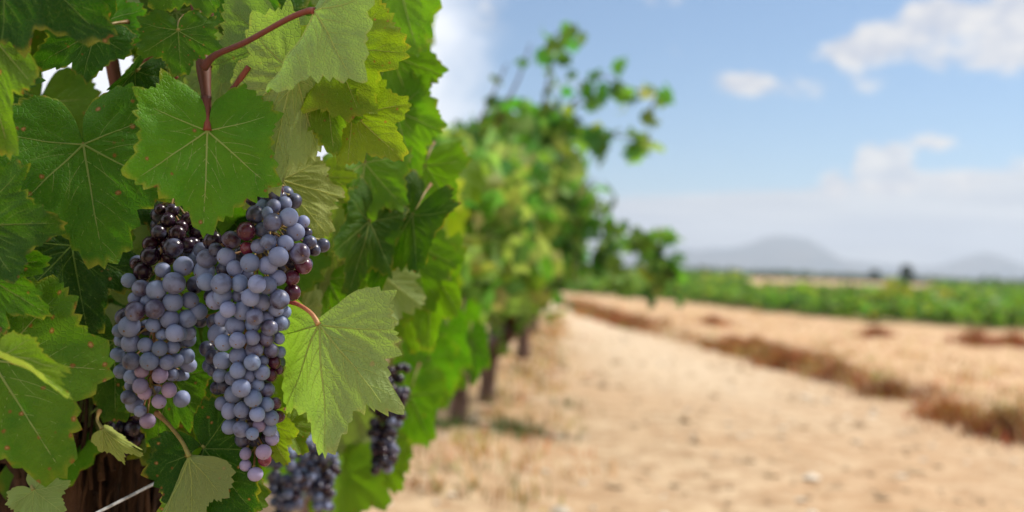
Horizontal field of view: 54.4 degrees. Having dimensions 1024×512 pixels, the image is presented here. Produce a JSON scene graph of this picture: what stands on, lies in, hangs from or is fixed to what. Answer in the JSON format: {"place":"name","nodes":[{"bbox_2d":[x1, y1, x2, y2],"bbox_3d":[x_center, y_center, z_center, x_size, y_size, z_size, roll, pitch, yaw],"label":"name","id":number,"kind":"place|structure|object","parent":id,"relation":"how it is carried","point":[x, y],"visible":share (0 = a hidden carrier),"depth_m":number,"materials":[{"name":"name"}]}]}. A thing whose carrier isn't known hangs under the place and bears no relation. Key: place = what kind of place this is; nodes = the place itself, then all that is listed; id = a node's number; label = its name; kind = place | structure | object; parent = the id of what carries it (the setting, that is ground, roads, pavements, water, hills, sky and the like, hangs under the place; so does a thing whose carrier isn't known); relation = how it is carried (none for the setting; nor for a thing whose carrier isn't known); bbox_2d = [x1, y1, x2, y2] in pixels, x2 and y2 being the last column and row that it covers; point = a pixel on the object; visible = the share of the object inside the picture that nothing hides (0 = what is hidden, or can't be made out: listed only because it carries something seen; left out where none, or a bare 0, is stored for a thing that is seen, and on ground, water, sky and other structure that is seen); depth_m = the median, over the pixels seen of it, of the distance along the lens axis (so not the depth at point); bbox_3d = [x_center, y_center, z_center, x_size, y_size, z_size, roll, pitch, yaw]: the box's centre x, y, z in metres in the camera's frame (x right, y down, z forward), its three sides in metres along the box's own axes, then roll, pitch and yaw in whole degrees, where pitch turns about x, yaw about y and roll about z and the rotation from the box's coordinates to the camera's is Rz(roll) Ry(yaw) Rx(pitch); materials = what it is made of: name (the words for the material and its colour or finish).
{"place":"outdoors","nodes":[
{"label":"outdoors","id":0,"kind":"place"},
{"bbox_2d":[41,0,1023,266],"label":"sky","id":1,"kind":"structure","parent":0,"point":[885,132],"materials":[{"name":"blue"}]},
{"bbox_2d":[260,276,1023,511],"bbox_3d":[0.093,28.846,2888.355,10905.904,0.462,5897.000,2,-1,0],"label":"ground","id":2,"kind":"structure","parent":0,"point":[952,479],"depth_m":5.07,"materials":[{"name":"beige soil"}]},
{"bbox_2d":[0,0,471,511],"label":"grapevine","id":3,"kind":"object","parent":2,"relation":"on","point":[211,117],"visible":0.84,"depth_m":0.77,"materials":[{"name":"green plant"}]},
{"bbox_2d":[108,412,144,457],"bbox_3d":[-0.347,0.146,0.902,0.046,0.074,0.063,2,-1,0],"label":"grape bunch","id":4,"kind":"object","parent":3,"relation":"attached to","point":[129,429],"visible":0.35,"depth_m":0.89,"materials":[{"name":"purple food"}]},
{"bbox_2d":[110,199,202,428],"bbox_3d":[-0.282,0.044,0.791,0.076,0.188,0.076,2,-1,0],"label":"grape bunch","id":5,"kind":"object","parent":3,"relation":"attached to","point":[164,246],"visible":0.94,"depth_m":0.77,"materials":[{"name":"purple food"}]},
{"bbox_2d":[186,185,329,480],"bbox_3d":[-0.202,0.057,0.778,0.094,0.240,0.109,3,-1,-45],"label":"grape bunch","id":6,"kind":"object","parent":3,"relation":"hanging from","point":[243,384],"visible":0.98,"depth_m":0.76,"materials":[{"name":"purple food"}]},
{"bbox_2d":[96,304,505,511],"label":"trellis wire","id":7,"kind":"object","parent":3,"relation":"attached to","point":[125,498],"visible":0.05,"depth_m":0.84,"materials":[{"name":"grey metal"}]},
{"bbox_2d":[261,14,491,511],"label":"grapevine","id":8,"kind":"object","parent":2,"relation":"on","point":[434,380],"visible":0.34,"depth_m":1.50,"materials":[{"name":"green plant"}]},
{"bbox_2d":[266,435,315,511],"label":"grape bunch","id":9,"kind":"object","parent":8,"relation":"hanging from","point":[286,489],"visible":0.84,"depth_m":1.26,"materials":[{"name":"purple food"}]},
{"bbox_2d":[306,443,340,511],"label":"grape bunch","id":10,"kind":"object","parent":8,"relation":"hanging from","point":[321,492],"visible":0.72,"depth_m":1.30,"materials":[{"name":"purple food"}]},
{"bbox_2d":[367,358,410,474],"bbox_3d":[-0.163,0.200,1.301,0.056,0.172,0.060,3,-1,-37],"label":"grape bunch","id":11,"kind":"object","parent":8,"relation":"hanging from","point":[385,449],"visible":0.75,"depth_m":1.28,"materials":[{"name":"purple food"}]},
{"bbox_2d":[274,323,507,511],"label":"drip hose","id":12,"kind":"object","parent":2,"relation":"on","point":[304,494],"visible":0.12,"depth_m":4.31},
{"bbox_2d":[392,128,537,372],"bbox_3d":[-0.244,0.204,3.254,0.646,1.296,1.286,2,-1,0],"label":"grapevine","id":13,"kind":"object","parent":2,"relation":"on","point":[493,231],"visible":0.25,"depth_m":3.10,"materials":[{"name":"green plant"}]},
{"bbox_2d":[496,316,531,358],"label":"grapevine","id":14,"kind":"object","parent":2,"relation":"on","point":[523,350],"visible":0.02,"depth_m":7.36,"materials":[{"name":"brown plant"}]},
{"bbox_2d":[448,43,588,424],"bbox_3d":[-0.097,-0.043,4.646,0.879,1.803,1.745,2,-1,0],"label":"grapevine","id":15,"kind":"object","parent":2,"relation":"on","point":[543,223],"visible":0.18,"depth_m":4.47,"materials":[{"name":"green plant"}]},
{"bbox_2d":[530,316,538,333],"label":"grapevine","id":16,"kind":"object","parent":2,"relation":"on","point":[535,320],"depth_m":10.96,"materials":[{"name":"brown plant"}]},
{"bbox_2d":[446,21,688,403],"bbox_3d":[0.009,-0.166,5.450,1.236,2.077,1.816,2,-1,-23],"label":"grapevine","id":17,"kind":"object","parent":2,"relation":"on","point":[546,123],"visible":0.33,"depth_m":5.06,"materials":[{"name":"green plant"}]},
{"bbox_2d":[566,282,596,293],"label":"bush vine","id":18,"kind":"object","parent":2,"relation":"on","point":[573,286],"visible":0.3,"depth_m":27.95,"materials":[{"name":"green plant"}]},
{"bbox_2d":[567,279,597,290],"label":"bush vine","id":19,"kind":"object","parent":2,"relation":"on","point":[572,282],"visible":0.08,"depth_m":28.64,"materials":[{"name":"green plant"}]},
{"bbox_2d":[574,280,613,294],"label":"bush vine","id":20,"kind":"object","parent":2,"relation":"on","point":[586,286],"visible":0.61,"depth_m":27.37,"materials":[{"name":"green plant"}]},
{"bbox_2d":[595,283,622,293],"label":"bush vine","id":21,"kind":"object","parent":2,"relation":"on","point":[597,287],"visible":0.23,"depth_m":26.71,"materials":[{"name":"green plant"}]},
{"bbox_2d":[598,282,622,292],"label":"bush vine","id":22,"kind":"object","parent":2,"relation":"on","point":[602,289],"visible":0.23,"depth_m":26.29,"materials":[{"name":"green plant"}]},
{"bbox_2d":[631,283,654,298],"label":"bush vine","id":23,"kind":"object","parent":2,"relation":"on","point":[636,291],"visible":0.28,"depth_m":24.99,"materials":[{"name":"green plant"}]},
{"bbox_2d":[656,287,685,299],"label":"bush vine","id":24,"kind":"object","parent":2,"relation":"on","point":[659,296],"visible":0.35,"depth_m":23.86,"materials":[{"name":"green plant"}]},
{"bbox_2d":[669,282,689,291],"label":"bush vine","id":25,"kind":"object","parent":2,"relation":"on","point":[679,284],"visible":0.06,"depth_m":26.48,"materials":[{"name":"green plant"}]},
{"bbox_2d":[662,285,703,300],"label":"bush vine","id":26,"kind":"object","parent":2,"relation":"on","point":[685,292],"visible":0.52,"depth_m":23.55,"materials":[{"name":"green plant"}]},
{"bbox_2d":[686,290,716,303],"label":"bush vine","id":27,"kind":"object","parent":2,"relation":"on","point":[699,294],"visible":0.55,"depth_m":22.55,"materials":[{"name":"green plant"}]},
{"bbox_2d":[393,296,1023,511],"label":"dry grass","id":28,"kind":"structure","parent":2,"relation":"on","point":[613,316],"depth_m":7.19,"materials":[{"name":"beige plant"}]},
{"bbox_2d":[687,284,729,300],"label":"bush vine","id":29,"kind":"object","parent":2,"relation":"on","point":[706,289],"visible":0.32,"depth_m":22.68,"materials":[{"name":"green plant"}]},
{"bbox_2d":[694,313,740,326],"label":"dry shrub","id":30,"kind":"object","parent":2,"relation":"on","point":[712,321],"visible":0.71,"depth_m":13.62,"materials":[{"name":"brown plant"}]},
{"bbox_2d":[703,333,744,348],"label":"dry shrub","id":31,"kind":"object","parent":2,"relation":"on","point":[731,338],"visible":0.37,"depth_m":10.30,"materials":[{"name":"brown plant"}]},
{"bbox_2d":[706,287,748,305],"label":"bush vine","id":32,"kind":"object","parent":2,"relation":"on","point":[712,296],"visible":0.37,"depth_m":21.40,"materials":[{"name":"green plant"}]},
{"bbox_2d":[719,289,758,306],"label":"bush vine","id":33,"kind":"object","parent":2,"relation":"on","point":[741,290],"visible":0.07,"depth_m":21.14,"materials":[{"name":"green plant"}]},
{"bbox_2d":[723,289,761,306],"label":"bush vine","id":34,"kind":"object","parent":2,"relation":"on","point":[731,295],"visible":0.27,"depth_m":20.81,"materials":[{"name":"green plant"}]},
{"bbox_2d":[740,334,769,345],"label":"dry shrub","id":35,"kind":"object","parent":2,"relation":"on","point":[755,337],"visible":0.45,"depth_m":10.03,"materials":[{"name":"brown plant"}]},
{"bbox_2d":[731,287,781,305],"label":"bush vine","id":36,"kind":"object","parent":2,"relation":"on","point":[745,297],"visible":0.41,"depth_m":20.12,"materials":[{"name":"green plant"}]},
{"bbox_2d":[732,346,805,370],"bbox_3d":[2.397,0.873,8.730,0.792,0.191,0.791,2,-1,-27],"label":"dry shrub","id":37,"kind":"object","parent":2,"relation":"on","point":[779,355],"visible":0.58,"depth_m":8.65,"materials":[{"name":"brown plant"}]},
{"bbox_2d":[757,286,795,291],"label":"bush vine","id":38,"kind":"object","parent":2,"relation":"on","point":[771,289],"visible":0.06,"depth_m":23.74,"materials":[{"name":"green plant"}]},
{"bbox_2d":[763,293,800,310],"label":"bush vine","id":39,"kind":"object","parent":2,"relation":"on","point":[783,303],"visible":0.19,"depth_m":18.99,"materials":[{"name":"green plant"}]},
{"bbox_2d":[755,290,810,311],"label":"bush vine","id":40,"kind":"object","parent":2,"relation":"on","point":[766,300],"visible":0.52,"depth_m":18.88,"materials":[{"name":"green plant"}]},
{"bbox_2d":[775,288,811,296],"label":"bush vine","id":41,"kind":"object","parent":2,"relation":"on","point":[788,291],"visible":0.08,"depth_m":22.29,"materials":[{"name":"green plant"}]},
{"bbox_2d":[784,297,813,311],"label":"bush vine","id":42,"kind":"object","parent":2,"relation":"on","point":[794,302],"visible":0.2,"depth_m":18.45,"materials":[{"name":"green plant"}]},
{"bbox_2d":[577,262,1023,283],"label":"groves","id":43,"kind":"object","parent":2,"relation":"on","point":[786,273],"visible":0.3,"depth_m":247.57,"materials":[{"name":"green plant"}]},
{"bbox_2d":[578,266,1023,306],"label":"vineyard field","id":44,"kind":"structure","parent":2,"relation":"on","point":[1005,293],"depth_m":36.70,"materials":[{"name":"green plant"}]},
{"bbox_2d":[801,293,827,297],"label":"bush vine","id":45,"kind":"object","parent":2,"relation":"on","point":[817,295],"visible":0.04,"depth_m":21.17,"materials":[{"name":"green plant"}]},
{"bbox_2d":[794,295,849,314],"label":"bush vine","id":46,"kind":"object","parent":2,"relation":"on","point":[805,306],"visible":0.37,"depth_m":17.83,"materials":[{"name":"green plant"}]},
{"bbox_2d":[804,298,854,316],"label":"bush vine","id":47,"kind":"object","parent":2,"relation":"on","point":[813,305],"visible":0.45,"depth_m":17.39,"materials":[{"name":"green plant"}]},
{"bbox_2d":[800,359,864,379],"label":"dry shrub","id":48,"kind":"object","parent":2,"relation":"on","point":[837,366],"visible":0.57,"depth_m":7.70,"materials":[{"name":"brown plant"}]},
{"bbox_2d":[822,295,892,320],"bbox_3d":[5.883,0.873,16.972,1.151,0.424,1.152,2,-1,7],"label":"bush vine","id":49,"kind":"object","parent":2,"relation":"on","point":[857,305],"visible":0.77,"depth_m":16.81,"materials":[{"name":"green plant"}]},
{"bbox_2d":[851,296,893,310],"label":"bush vine","id":50,"kind":"object","parent":2,"relation":"on","point":[870,301],"visible":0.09,"depth_m":18.85,"materials":[{"name":"green plant"}]},
{"bbox_2d":[868,269,880,281],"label":"tree","id":51,"kind":"object","parent":2,"relation":"on","point":[874,273],"visible":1,"depth_m":189.62,"materials":[{"name":"green plant"}]},
{"bbox_2d":[837,373,925,401],"bbox_3d":[2.579,0.892,6.846,0.750,0.191,0.779,3,-1,-39],"label":"dry shrub","id":52,"kind":"object","parent":2,"relation":"on","point":[893,386],"visible":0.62,"depth_m":6.77,"materials":[{"name":"brown plant"}]},
{"bbox_2d":[850,323,922,338],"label":"dry shrub","id":53,"kind":"object","parent":2,"relation":"on","point":[875,331],"visible":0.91,"depth_m":11.73,"materials":[{"name":"brown plant"}]},
{"bbox_2d":[864,294,919,310],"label":"bush vine","id":54,"kind":"object","parent":2,"relation":"on","point":[874,301],"visible":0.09,"depth_m":18.75,"materials":[{"name":"green plant"}]},
{"bbox_2d":[869,276,915,304],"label":"bush vine","id":55,"kind":"object","parent":2,"relation":"on","point":[901,285],"visible":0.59,"depth_m":18.88,"materials":[{"name":"green plant"}]},
{"bbox_2d":[863,300,923,320],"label":"bush vine","id":56,"kind":"object","parent":2,"relation":"on","point":[906,309],"visible":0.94,"depth_m":16.29,"materials":[{"name":"green plant"}]},
{"bbox_2d":[898,264,916,282],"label":"tree","id":57,"kind":"object","parent":2,"relation":"on","point":[909,276],"visible":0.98,"depth_m":164.54,"materials":[{"name":"green plant"}]},
{"bbox_2d":[883,295,936,308],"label":"bush vine","id":58,"kind":"object","parent":2,"relation":"on","point":[904,299],"visible":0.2,"depth_m":18.33,"materials":[{"name":"green plant"}]},
{"bbox_2d":[899,300,938,317],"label":"bush vine","id":59,"kind":"object","parent":2,"relation":"on","point":[923,306],"visible":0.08,"depth_m":17.98,"materials":[{"name":"green plant"}]},
{"bbox_2d":[879,393,982,425],"bbox_3d":[2.539,0.886,5.827,0.843,0.172,0.745,2,-1,0],"label":"dry shrub","id":60,"kind":"object","parent":2,"relation":"on","point":[936,413],"visible":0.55,"depth_m":5.74,"materials":[{"name":"brown plant"}]},
{"bbox_2d":[916,302,977,323],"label":"bush vine","id":61,"kind":"object","parent":2,"relation":"on","point":[952,313],"visible":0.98,"depth_m":15.86,"materials":[{"name":"green plant"}]},
{"bbox_2d":[933,299,984,317],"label":"bush vine","id":62,"kind":"object","parent":2,"relation":"on","point":[972,306],"visible":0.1,"depth_m":16.78,"materials":[{"name":"green plant"}]},
{"bbox_2d":[929,326,1017,348],"bbox_3d":[5.224,0.883,11.079,1.042,0.232,1.130,3,-1,-43],"label":"dry shrub","id":63,"kind":"object","parent":2,"relation":"on","point":[974,338],"visible":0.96,"depth_m":11.05,"materials":[{"name":"brown plant"}]},
{"bbox_2d":[925,400,1023,449],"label":"dry shrub","id":64,"kind":"object","parent":2,"relation":"on","point":[1005,421],"visible":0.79,"depth_m":5.29,"materials":[{"name":"brown plant"}]},
{"bbox_2d":[979,302,1006,308],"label":"bush vine","id":65,"kind":"object","parent":2,"relation":"on","point":[994,306],"visible":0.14,"depth_m":18.92,"materials":[{"name":"green plant"}]},
{"bbox_2d":[966,306,1022,326],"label":"bush vine","id":66,"kind":"object","parent":2,"relation":"on","point":[982,315],"visible":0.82,"depth_m":15.39,"materials":[{"name":"green plant"}]},
{"bbox_2d":[984,306,1023,328],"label":"bush vine","id":67,"kind":"object","parent":2,"relation":"on","point":[1010,321],"visible":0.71,"depth_m":15.28,"materials":[{"name":"green plant"}]},
{"bbox_2d":[988,303,1023,324],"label":"bush vine","id":68,"kind":"object","parent":2,"relation":"on","point":[1015,307],"visible":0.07,"depth_m":16.34,"materials":[{"name":"green plant"}]},
{"bbox_2d":[989,328,1023,348],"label":"dry shrub","id":69,"kind":"object","parent":2,"relation":"on","point":[1013,338],"visible":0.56,"depth_m":11.16,"materials":[{"name":"brown plant"}]},
{"bbox_2d":[585,235,1023,280],"bbox_3d":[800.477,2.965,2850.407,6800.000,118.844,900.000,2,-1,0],"label":"hills","id":70,"kind":"structure","parent":0,"point":[782,253],"depth_m":2660.75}
]}

